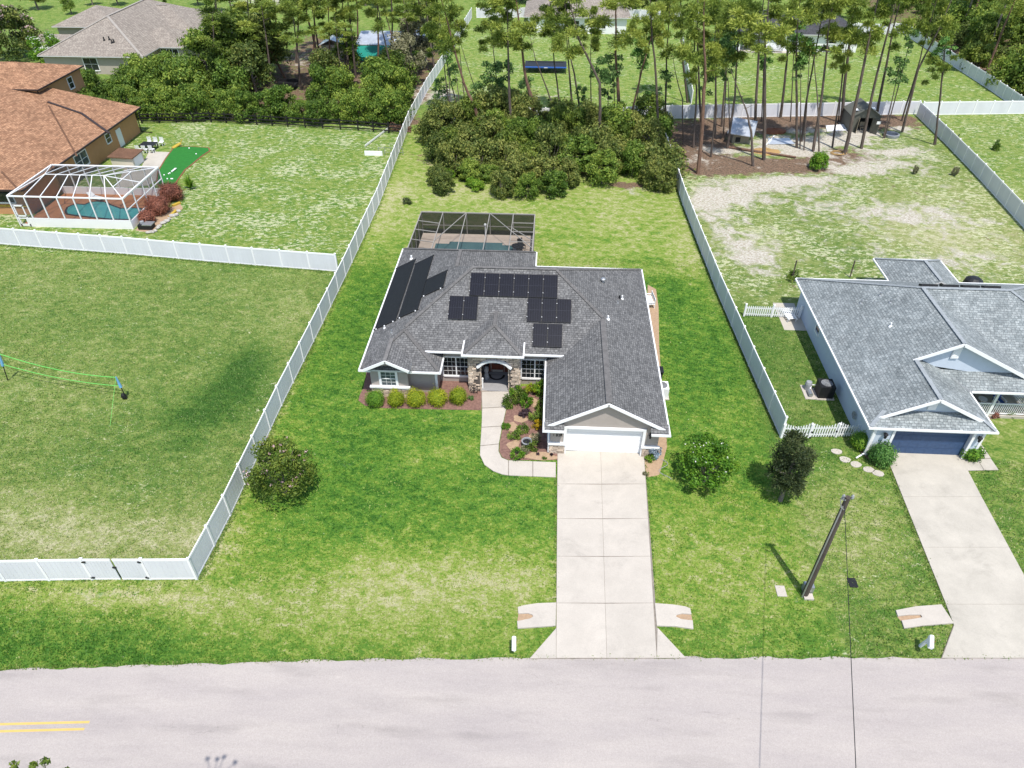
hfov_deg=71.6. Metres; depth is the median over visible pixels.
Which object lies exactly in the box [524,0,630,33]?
house
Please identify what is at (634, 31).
pine tree
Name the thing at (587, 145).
oak shrub
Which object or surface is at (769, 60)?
young oak
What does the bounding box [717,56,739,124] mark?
young oak
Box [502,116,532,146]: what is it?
oak shrub
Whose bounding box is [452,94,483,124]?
oak tree
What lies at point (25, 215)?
screen door
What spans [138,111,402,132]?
ranch fence
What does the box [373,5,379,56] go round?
pine tree
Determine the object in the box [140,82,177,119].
hedge shrub
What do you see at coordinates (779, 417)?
privacy fence
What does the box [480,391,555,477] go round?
footpath
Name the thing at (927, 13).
pine tree
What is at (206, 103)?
hedge shrub
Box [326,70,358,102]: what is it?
hedge shrub
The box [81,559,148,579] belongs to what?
yard gate
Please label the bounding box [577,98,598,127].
oak tree
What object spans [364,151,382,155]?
wall
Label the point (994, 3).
scrub bush
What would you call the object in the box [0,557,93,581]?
privacy fence
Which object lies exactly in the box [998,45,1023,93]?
scrub bush
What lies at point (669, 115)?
oak shrub
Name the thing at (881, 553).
lawn grass
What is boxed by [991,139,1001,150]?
garden plant
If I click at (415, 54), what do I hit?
hedge shrub
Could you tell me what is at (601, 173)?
oak shrub
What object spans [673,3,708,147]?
pine tree
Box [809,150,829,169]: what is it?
leafy bush
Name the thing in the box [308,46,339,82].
broadleaf tree
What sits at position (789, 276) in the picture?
garden plant
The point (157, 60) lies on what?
hedge shrub
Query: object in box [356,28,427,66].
shed
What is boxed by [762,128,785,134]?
leaf pile
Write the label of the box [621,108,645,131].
oak shrub
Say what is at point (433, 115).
oak tree
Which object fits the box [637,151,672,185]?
oak shrub
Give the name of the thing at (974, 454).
clipped shrub
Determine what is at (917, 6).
scrub bush
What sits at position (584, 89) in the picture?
young oak
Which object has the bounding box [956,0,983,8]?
scrub bush
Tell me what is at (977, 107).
privacy fence
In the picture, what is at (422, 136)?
oak shrub
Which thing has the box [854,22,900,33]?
privacy fence
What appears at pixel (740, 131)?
lean to
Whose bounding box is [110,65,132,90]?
hedge shrub
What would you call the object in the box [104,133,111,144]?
window frame
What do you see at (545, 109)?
privacy fence
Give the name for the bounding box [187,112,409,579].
privacy fence
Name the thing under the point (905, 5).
pine tree
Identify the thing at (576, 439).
garage door
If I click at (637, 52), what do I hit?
young oak
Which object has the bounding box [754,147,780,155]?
sand pile
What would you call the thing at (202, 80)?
hedge shrub
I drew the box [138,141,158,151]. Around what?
patio table
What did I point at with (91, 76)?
hedge shrub
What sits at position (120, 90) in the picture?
hedge shrub
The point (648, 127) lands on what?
oak tree
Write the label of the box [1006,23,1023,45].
scrub bush
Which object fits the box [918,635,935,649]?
mailbox
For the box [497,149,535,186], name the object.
oak shrub
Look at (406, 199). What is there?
garden plant
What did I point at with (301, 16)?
pine tree
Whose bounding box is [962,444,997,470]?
footpath
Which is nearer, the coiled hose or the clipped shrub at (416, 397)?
the clipped shrub at (416, 397)
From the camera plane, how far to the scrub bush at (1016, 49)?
111.66 m
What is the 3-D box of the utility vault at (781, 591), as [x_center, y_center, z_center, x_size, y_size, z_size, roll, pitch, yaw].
[14.594,11.239,38.519,0.510,0.050,0.680,2,39,2]
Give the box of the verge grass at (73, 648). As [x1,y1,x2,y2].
[0,577,198,668]
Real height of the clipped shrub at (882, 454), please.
2.010 m
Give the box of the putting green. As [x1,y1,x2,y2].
[156,146,209,185]
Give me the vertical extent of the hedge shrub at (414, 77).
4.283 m
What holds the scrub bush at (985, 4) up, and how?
on the ground at (768, 222)
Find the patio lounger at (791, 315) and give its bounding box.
[779,307,797,321]
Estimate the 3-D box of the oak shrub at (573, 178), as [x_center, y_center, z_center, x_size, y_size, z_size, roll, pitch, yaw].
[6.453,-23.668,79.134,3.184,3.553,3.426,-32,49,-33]
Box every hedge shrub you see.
[75,86,91,93]
[79,67,104,95]
[80,91,96,97]
[96,94,112,100]
[99,74,127,102]
[108,83,142,113]
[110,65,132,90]
[115,65,164,97]
[125,92,156,118]
[137,77,163,103]
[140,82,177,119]
[147,49,180,80]
[161,54,210,100]
[163,96,188,119]
[170,58,209,83]
[175,82,211,119]
[176,72,215,107]
[203,98,225,118]
[208,54,258,91]
[210,55,252,98]
[210,85,247,118]
[233,89,259,123]
[251,88,283,121]
[261,83,303,123]
[290,99,307,120]
[301,94,335,123]
[302,60,333,110]
[320,62,351,89]
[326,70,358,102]
[329,92,359,122]
[341,86,370,123]
[357,55,378,76]
[358,73,383,111]
[365,98,389,127]
[373,88,414,123]
[383,62,415,107]
[386,76,414,100]
[398,60,421,86]
[405,48,424,75]
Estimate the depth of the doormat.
52.81 m
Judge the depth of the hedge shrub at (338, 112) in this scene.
94.51 m
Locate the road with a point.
(698, 712)
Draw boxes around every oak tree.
[418,96,453,134]
[438,126,458,152]
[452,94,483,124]
[484,107,507,137]
[513,89,543,118]
[547,103,577,129]
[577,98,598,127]
[604,100,637,136]
[630,91,667,122]
[631,116,666,152]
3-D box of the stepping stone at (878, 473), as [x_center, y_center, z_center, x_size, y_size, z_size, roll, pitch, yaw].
[23.379,5.707,45.350,0.720,0.050,0.546,2,39,2]
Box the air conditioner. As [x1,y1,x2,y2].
[812,378,835,400]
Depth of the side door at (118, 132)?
88.77 m
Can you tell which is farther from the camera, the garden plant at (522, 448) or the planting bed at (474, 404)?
the planting bed at (474, 404)
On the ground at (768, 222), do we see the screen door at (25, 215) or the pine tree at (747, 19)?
the pine tree at (747, 19)
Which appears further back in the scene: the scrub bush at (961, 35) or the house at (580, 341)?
the scrub bush at (961, 35)
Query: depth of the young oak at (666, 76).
86.97 m
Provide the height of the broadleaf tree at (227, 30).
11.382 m
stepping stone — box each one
[831,449,841,453]
[839,456,850,462]
[850,461,861,467]
[863,466,874,472]
[872,470,883,476]
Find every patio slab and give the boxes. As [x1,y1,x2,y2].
[116,151,168,187]
[773,303,806,330]
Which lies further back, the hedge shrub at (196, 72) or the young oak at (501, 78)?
the hedge shrub at (196, 72)
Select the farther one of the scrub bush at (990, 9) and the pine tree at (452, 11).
the scrub bush at (990, 9)
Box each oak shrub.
[412,115,440,145]
[421,129,453,165]
[425,163,452,186]
[430,134,468,177]
[432,170,455,196]
[442,100,476,126]
[454,121,477,140]
[454,126,487,160]
[454,136,503,173]
[456,156,482,179]
[469,114,483,126]
[471,79,508,118]
[472,109,508,152]
[478,163,498,183]
[479,137,494,158]
[489,87,522,117]
[489,169,514,199]
[492,138,519,172]
[494,124,528,154]
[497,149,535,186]
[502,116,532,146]
[503,107,516,130]
[514,171,540,200]
[517,139,548,172]
[524,115,548,147]
[530,122,575,172]
[530,153,569,188]
[533,122,557,152]
[535,109,548,116]
[535,168,569,199]
[537,94,577,122]
[552,133,597,174]
[554,119,567,134]
[554,131,593,154]
[557,155,581,187]
[560,106,592,134]
[574,117,617,157]
[583,148,620,185]
[589,134,623,174]
[601,103,623,121]
[608,121,632,140]
[615,133,633,162]
[617,138,649,179]
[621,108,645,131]
[634,134,664,158]
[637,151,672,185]
[639,138,695,176]
[639,160,678,192]
[642,110,677,139]
[660,109,674,136]
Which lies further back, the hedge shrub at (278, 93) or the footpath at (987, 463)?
the hedge shrub at (278, 93)
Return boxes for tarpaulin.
[768,138,794,143]
[826,124,846,131]
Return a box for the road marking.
[0,721,89,731]
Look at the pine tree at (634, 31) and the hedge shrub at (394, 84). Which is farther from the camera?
the hedge shrub at (394, 84)
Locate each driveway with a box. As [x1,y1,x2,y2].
[529,451,685,658]
[890,453,1023,658]
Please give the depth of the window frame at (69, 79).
94.95 m
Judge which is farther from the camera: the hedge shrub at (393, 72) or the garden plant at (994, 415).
the hedge shrub at (393, 72)
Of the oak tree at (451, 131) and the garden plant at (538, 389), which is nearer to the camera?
the garden plant at (538, 389)
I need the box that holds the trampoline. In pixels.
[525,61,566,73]
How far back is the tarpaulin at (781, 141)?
90.38 m
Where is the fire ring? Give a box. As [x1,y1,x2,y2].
[883,131,899,138]
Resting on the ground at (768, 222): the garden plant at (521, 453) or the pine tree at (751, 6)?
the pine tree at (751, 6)
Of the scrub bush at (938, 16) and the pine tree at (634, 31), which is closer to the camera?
the pine tree at (634, 31)
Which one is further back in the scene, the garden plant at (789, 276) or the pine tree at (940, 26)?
the pine tree at (940, 26)
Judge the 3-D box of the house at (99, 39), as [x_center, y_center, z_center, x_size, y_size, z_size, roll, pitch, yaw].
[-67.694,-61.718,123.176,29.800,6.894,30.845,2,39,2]
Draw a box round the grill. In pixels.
[962,275,982,282]
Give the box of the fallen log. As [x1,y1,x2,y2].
[728,146,795,157]
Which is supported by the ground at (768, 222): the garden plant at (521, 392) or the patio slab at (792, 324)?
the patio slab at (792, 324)
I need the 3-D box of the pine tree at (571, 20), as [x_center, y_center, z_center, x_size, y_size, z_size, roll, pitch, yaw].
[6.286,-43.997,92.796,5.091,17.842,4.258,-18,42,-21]
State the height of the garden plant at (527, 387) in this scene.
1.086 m
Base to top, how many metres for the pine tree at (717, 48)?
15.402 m
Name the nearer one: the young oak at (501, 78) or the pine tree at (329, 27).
the young oak at (501, 78)
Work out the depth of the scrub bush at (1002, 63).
105.69 m
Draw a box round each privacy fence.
[0,228,337,270]
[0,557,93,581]
[138,557,197,579]
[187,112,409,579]
[408,7,471,123]
[427,106,649,118]
[476,7,679,18]
[659,100,920,118]
[665,132,787,437]
[682,38,693,103]
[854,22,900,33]
[903,27,1023,100]
[916,101,1023,228]
[923,100,1023,114]
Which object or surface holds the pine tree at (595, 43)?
on the ground at (768, 222)
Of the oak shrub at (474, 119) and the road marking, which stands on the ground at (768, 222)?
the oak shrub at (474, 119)
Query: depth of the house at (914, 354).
49.15 m
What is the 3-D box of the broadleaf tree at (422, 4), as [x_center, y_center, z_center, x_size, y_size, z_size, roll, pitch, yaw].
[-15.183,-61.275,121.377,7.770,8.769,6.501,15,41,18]
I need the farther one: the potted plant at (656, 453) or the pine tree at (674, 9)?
the pine tree at (674, 9)
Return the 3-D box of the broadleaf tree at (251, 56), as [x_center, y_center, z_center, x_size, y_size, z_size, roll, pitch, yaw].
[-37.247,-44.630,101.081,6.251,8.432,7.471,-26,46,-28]
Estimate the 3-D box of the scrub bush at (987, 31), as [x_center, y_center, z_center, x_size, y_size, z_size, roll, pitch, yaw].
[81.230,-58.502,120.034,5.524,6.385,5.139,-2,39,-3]
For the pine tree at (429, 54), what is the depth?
95.75 m
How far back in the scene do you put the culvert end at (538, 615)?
37.27 m
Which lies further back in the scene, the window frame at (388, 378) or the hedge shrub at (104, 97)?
the hedge shrub at (104, 97)
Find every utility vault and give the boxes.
[775,585,786,596]
[848,578,858,587]
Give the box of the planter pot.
[521,437,531,446]
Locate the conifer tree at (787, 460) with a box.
[764,425,820,501]
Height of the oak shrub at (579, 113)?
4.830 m
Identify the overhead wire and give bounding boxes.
[844,498,855,767]
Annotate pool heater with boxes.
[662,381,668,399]
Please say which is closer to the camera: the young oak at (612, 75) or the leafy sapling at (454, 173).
the leafy sapling at (454, 173)
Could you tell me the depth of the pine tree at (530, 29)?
82.69 m
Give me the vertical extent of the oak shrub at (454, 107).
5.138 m
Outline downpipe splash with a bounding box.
[856,430,875,458]
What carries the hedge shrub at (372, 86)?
on the ground at (768, 222)
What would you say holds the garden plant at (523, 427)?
on the planting bed at (505, 450)
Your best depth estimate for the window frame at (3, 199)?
73.32 m
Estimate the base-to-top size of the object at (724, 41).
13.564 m
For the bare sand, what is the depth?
47.38 m
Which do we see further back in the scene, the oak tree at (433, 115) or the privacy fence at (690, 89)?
the privacy fence at (690, 89)
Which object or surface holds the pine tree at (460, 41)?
on the ground at (768, 222)
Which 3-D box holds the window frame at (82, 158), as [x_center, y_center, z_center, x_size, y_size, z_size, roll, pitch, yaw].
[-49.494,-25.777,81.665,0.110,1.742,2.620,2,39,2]
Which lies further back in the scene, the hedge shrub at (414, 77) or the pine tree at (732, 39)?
the hedge shrub at (414, 77)
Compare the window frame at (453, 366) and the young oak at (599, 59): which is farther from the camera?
the young oak at (599, 59)
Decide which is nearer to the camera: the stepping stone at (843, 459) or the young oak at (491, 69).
the stepping stone at (843, 459)
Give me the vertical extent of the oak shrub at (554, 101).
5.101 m
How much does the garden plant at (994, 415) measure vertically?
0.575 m
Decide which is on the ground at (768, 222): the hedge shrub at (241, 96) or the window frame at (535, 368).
the hedge shrub at (241, 96)
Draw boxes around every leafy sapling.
[444,167,455,177]
[465,176,474,185]
[469,179,485,191]
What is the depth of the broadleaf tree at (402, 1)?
144.50 m
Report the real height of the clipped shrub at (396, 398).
1.612 m
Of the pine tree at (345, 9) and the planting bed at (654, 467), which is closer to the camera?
the planting bed at (654, 467)
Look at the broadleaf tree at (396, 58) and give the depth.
101.81 m
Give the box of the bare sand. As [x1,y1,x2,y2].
[506,398,556,460]
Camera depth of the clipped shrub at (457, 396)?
50.16 m
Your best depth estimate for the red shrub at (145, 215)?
72.06 m
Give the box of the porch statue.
[483,366,488,379]
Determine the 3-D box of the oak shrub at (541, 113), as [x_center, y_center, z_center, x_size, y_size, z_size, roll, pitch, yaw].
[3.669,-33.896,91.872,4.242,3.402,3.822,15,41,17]
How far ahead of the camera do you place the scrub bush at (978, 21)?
120.19 m
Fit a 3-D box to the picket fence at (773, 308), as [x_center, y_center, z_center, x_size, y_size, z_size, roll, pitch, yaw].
[21.667,-6.085,58.943,4.699,1.270,0.170,2,39,3]
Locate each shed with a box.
[107,148,144,168]
[318,35,343,59]
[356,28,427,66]
[839,98,882,135]
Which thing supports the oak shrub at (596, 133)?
on the ground at (768, 222)
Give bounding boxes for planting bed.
[136,204,182,231]
[358,372,480,409]
[499,386,556,459]
[644,285,666,476]
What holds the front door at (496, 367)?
in the house at (580, 341)
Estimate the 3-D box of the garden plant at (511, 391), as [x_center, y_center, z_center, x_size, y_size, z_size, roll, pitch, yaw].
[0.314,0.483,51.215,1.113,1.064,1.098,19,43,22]
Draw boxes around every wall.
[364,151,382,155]
[365,128,387,146]
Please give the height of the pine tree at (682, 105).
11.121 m
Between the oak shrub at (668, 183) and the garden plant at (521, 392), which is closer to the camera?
the garden plant at (521, 392)
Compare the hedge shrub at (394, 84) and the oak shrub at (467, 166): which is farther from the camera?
the hedge shrub at (394, 84)
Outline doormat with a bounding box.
[489,374,504,379]
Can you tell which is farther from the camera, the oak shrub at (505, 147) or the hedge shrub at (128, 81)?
the hedge shrub at (128, 81)
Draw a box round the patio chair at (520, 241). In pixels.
[517,237,525,248]
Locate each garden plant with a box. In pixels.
[402,197,412,203]
[501,393,516,409]
[501,423,510,429]
[507,428,522,440]
[508,384,521,396]
[510,446,525,460]
[511,387,527,404]
[516,422,529,432]
[518,393,533,407]
[518,409,529,417]
[520,445,529,453]
[523,382,538,394]
[523,439,538,451]
[528,410,542,423]
[530,432,541,443]
[531,379,543,396]
[531,419,541,429]
[534,396,543,409]
[534,406,542,418]
[644,454,655,462]
[786,269,800,281]
[912,165,918,173]
[950,166,959,175]
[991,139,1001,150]
[991,409,999,417]
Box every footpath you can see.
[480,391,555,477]
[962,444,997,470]
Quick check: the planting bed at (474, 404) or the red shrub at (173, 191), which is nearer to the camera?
the planting bed at (474, 404)
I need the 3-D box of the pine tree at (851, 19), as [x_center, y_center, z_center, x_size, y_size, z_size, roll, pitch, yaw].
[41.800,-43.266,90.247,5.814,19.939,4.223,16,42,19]
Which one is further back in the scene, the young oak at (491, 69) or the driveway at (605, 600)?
the young oak at (491, 69)
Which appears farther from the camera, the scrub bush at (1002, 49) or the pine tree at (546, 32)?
the scrub bush at (1002, 49)
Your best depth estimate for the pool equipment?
71.48 m
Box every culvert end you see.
[517,602,555,628]
[655,603,692,629]
[895,604,952,628]
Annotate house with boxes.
[0,62,152,214]
[21,0,232,73]
[358,248,670,457]
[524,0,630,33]
[726,9,856,52]
[795,257,1023,458]
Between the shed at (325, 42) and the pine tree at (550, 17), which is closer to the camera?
the pine tree at (550, 17)
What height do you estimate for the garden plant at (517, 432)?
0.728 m
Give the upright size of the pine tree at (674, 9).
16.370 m
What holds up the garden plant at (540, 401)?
on the planting bed at (505, 450)
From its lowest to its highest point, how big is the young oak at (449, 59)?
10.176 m
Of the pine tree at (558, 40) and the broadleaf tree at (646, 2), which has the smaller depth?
the pine tree at (558, 40)
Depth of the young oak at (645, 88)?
88.03 m
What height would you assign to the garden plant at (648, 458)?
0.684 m
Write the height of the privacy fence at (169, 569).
1.940 m
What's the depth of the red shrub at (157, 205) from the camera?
73.45 m
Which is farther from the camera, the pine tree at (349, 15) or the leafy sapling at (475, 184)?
the pine tree at (349, 15)
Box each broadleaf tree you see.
[19,0,45,9]
[58,0,74,13]
[119,52,161,91]
[177,25,219,78]
[196,5,271,72]
[202,0,223,8]
[202,42,241,86]
[226,38,275,99]
[234,7,291,82]
[253,31,292,73]
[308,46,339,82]
[330,30,362,72]
[358,54,392,87]
[378,47,412,76]
[381,0,404,10]
[382,30,427,74]
[397,12,435,68]
[400,0,443,34]
[623,0,649,9]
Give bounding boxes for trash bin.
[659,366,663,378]
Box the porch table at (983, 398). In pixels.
[978,396,987,405]
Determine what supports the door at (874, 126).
in the plastic shed at (874, 120)
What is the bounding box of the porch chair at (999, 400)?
[992,394,1006,408]
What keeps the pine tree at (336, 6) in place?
on the ground at (768, 222)
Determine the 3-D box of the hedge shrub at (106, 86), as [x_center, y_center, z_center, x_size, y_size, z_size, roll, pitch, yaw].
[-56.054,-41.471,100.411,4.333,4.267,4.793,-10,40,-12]
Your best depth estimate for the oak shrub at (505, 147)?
81.31 m
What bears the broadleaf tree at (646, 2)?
on the ground at (768, 222)
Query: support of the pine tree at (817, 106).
on the ground at (768, 222)
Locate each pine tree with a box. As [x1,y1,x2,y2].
[192,9,245,63]
[194,0,240,17]
[229,0,278,28]
[236,0,292,86]
[239,0,258,12]
[252,19,286,78]
[274,0,320,89]
[278,0,331,58]
[294,0,298,62]
[297,0,340,63]
[311,0,347,50]
[312,10,319,48]
[317,17,355,65]
[330,0,359,72]
[339,0,364,77]
[359,0,391,59]
[369,0,393,41]
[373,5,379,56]
[385,0,421,74]
[390,0,392,45]
[413,0,440,67]
[420,0,482,126]
[424,14,456,101]
[425,16,456,100]
[443,4,469,94]
[443,14,476,90]
[473,0,504,77]
[486,0,524,116]
[491,0,542,113]
[530,1,563,99]
[530,37,550,99]
[538,0,601,126]
[540,1,582,105]
[544,0,580,100]
[577,5,601,103]
[584,0,644,114]
[621,0,666,135]
[632,11,672,111]
[650,0,684,111]
[660,0,688,102]
[672,0,726,173]
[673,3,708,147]
[673,57,683,144]
[676,0,710,121]
[686,19,731,156]
[696,0,738,138]
[713,0,762,148]
[716,0,746,126]
[726,0,805,160]
[731,71,755,165]
[736,0,786,126]
[767,0,803,116]
[773,0,815,147]
[795,0,857,151]
[798,0,846,141]
[812,53,822,151]
[828,23,858,147]
[831,4,863,122]
[840,0,892,153]
[860,0,916,148]
[876,0,918,112]
[901,0,941,120]
[901,0,960,131]
[919,39,958,144]
[985,0,1023,71]
[987,0,1022,50]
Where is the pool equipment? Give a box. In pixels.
[137,220,155,229]
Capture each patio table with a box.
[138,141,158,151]
[511,243,522,250]
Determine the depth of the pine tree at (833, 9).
79.51 m
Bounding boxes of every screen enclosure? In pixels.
[6,164,163,228]
[407,211,534,250]
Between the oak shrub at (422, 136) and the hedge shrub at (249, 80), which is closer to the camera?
the oak shrub at (422, 136)
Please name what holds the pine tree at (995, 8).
on the ground at (768, 222)
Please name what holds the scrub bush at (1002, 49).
on the ground at (768, 222)
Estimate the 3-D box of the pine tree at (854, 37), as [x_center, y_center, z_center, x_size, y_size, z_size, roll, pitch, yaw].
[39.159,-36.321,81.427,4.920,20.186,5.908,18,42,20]
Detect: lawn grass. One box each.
[0,247,341,572]
[735,301,1023,656]
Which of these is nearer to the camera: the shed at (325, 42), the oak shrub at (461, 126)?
the oak shrub at (461, 126)
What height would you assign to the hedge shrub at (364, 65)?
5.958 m
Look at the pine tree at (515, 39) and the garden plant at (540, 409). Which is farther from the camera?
the pine tree at (515, 39)
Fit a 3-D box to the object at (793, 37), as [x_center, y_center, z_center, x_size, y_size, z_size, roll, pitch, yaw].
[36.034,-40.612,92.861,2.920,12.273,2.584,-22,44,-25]
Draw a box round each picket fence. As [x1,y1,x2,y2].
[743,303,802,317]
[780,422,860,437]
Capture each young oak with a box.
[431,76,448,100]
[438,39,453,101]
[446,61,461,101]
[469,81,484,100]
[479,60,503,91]
[493,59,515,86]
[517,75,533,95]
[574,85,588,104]
[589,55,608,79]
[598,77,615,99]
[599,53,623,106]
[630,36,653,106]
[642,83,654,96]
[658,68,675,111]
[699,71,714,95]
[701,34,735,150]
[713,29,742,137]
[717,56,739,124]
[759,51,773,121]
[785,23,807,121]
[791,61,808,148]
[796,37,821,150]
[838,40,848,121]
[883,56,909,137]
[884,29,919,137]
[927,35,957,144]
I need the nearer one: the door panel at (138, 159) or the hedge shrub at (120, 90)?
the door panel at (138, 159)
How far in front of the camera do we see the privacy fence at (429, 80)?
107.29 m
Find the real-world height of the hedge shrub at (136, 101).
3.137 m
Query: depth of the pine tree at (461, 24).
94.70 m
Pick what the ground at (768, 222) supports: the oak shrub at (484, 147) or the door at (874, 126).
the oak shrub at (484, 147)
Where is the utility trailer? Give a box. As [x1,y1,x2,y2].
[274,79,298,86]
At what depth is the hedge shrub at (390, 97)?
93.32 m
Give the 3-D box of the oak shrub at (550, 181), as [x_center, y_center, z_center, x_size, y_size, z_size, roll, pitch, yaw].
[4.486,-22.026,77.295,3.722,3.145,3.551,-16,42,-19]
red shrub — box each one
[137,210,156,221]
[142,193,173,216]
[157,180,183,201]
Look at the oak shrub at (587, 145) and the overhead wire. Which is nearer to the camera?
the overhead wire
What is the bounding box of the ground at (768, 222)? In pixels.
[0,0,1023,670]
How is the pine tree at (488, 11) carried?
on the ground at (768, 222)
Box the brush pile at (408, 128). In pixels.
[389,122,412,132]
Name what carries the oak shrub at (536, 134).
on the ground at (768, 222)
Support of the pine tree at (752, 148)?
on the ground at (768, 222)
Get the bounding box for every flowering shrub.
[26,32,60,62]
[676,430,742,491]
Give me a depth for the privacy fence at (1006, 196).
82.17 m
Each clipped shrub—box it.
[364,388,384,407]
[386,386,405,407]
[405,388,426,407]
[427,387,449,407]
[448,385,467,405]
[849,429,868,451]
[866,439,899,469]
[959,445,987,461]
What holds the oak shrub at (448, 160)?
on the ground at (768, 222)
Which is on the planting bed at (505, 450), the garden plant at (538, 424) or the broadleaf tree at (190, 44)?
the garden plant at (538, 424)
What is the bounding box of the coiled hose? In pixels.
[830,150,846,155]
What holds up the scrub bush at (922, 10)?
on the ground at (768, 222)
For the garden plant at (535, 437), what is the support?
on the planting bed at (505, 450)
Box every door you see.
[12,205,31,225]
[115,127,124,146]
[491,363,503,371]
[566,429,642,452]
[869,118,880,134]
[890,431,969,454]
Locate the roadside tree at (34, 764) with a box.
[9,756,69,767]
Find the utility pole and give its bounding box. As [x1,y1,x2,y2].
[801,494,854,600]
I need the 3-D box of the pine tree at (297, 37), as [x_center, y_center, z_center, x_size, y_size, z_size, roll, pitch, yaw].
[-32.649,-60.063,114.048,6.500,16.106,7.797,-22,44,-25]
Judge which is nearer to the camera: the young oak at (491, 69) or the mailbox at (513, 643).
the mailbox at (513, 643)
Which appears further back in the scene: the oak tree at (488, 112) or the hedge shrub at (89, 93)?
the hedge shrub at (89, 93)
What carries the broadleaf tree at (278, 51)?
on the ground at (768, 222)
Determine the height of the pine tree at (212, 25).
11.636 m
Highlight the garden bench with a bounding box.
[647,291,655,308]
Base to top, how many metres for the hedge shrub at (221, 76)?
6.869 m
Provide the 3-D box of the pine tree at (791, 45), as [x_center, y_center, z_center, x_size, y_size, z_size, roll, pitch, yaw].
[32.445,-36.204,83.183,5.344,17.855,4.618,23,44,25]
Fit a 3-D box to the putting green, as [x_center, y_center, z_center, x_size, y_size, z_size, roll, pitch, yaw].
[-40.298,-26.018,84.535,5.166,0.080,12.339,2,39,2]
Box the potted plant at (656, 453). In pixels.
[649,447,661,459]
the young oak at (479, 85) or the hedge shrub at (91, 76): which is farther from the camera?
the hedge shrub at (91, 76)
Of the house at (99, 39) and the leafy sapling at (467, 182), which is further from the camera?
the house at (99, 39)
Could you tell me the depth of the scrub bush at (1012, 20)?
129.65 m
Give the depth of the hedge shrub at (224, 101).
95.05 m
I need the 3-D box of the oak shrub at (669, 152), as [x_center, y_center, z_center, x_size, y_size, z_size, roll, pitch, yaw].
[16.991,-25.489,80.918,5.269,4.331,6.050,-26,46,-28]
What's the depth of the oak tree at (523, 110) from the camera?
88.57 m
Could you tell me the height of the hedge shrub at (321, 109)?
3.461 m
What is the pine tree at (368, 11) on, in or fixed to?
on the ground at (768, 222)
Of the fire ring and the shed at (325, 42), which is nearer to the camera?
the fire ring
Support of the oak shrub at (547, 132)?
on the ground at (768, 222)
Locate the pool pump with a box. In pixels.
[800,380,815,399]
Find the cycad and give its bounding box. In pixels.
[182,174,197,187]
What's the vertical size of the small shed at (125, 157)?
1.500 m
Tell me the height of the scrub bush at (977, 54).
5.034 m
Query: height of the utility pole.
8.271 m
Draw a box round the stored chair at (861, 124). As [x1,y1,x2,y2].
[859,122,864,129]
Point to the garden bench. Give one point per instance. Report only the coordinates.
(651, 299)
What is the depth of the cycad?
79.01 m
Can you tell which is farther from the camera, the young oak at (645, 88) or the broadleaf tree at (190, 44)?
the broadleaf tree at (190, 44)
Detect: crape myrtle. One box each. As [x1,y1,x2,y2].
[0,4,44,61]
[241,435,319,509]
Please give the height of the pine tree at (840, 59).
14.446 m
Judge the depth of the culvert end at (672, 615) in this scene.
37.27 m
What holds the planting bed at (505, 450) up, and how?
on the ground at (768, 222)
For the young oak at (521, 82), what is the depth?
90.75 m
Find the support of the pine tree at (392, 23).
on the ground at (768, 222)
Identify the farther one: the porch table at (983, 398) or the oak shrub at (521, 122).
the oak shrub at (521, 122)
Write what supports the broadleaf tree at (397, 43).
on the ground at (768, 222)
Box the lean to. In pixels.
[728,117,757,142]
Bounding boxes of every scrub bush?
[911,6,940,26]
[913,0,928,13]
[922,0,955,23]
[929,13,950,39]
[948,0,985,34]
[953,20,970,46]
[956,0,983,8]
[957,40,1006,71]
[959,31,977,49]
[964,11,1011,45]
[970,0,990,11]
[973,17,1011,44]
[984,53,1021,86]
[985,6,1001,12]
[986,0,1003,12]
[991,68,1023,96]
[993,46,1011,59]
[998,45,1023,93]
[1003,4,1023,29]
[1004,43,1023,68]
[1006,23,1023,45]
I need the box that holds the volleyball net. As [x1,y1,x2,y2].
[0,354,126,422]
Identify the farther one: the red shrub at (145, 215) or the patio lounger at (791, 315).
the red shrub at (145, 215)
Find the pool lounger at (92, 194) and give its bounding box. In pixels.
[86,192,103,199]
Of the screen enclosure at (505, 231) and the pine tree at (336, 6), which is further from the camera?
the pine tree at (336, 6)
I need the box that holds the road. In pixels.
[0,656,1023,767]
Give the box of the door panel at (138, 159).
[133,153,143,165]
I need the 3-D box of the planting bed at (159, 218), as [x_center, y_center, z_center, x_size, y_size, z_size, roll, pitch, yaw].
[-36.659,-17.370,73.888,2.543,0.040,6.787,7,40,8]
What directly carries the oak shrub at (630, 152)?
on the ground at (768, 222)
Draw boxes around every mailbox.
[512,636,515,651]
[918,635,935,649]
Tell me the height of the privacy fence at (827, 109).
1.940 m
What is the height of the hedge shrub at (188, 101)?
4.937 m
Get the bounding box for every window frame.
[0,192,16,203]
[66,76,74,89]
[73,148,90,170]
[81,57,100,70]
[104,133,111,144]
[160,48,179,56]
[378,372,398,385]
[442,356,467,377]
[520,358,546,379]
[814,324,819,336]
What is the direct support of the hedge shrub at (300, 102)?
on the ground at (768, 222)
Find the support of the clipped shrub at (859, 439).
on the planting bed

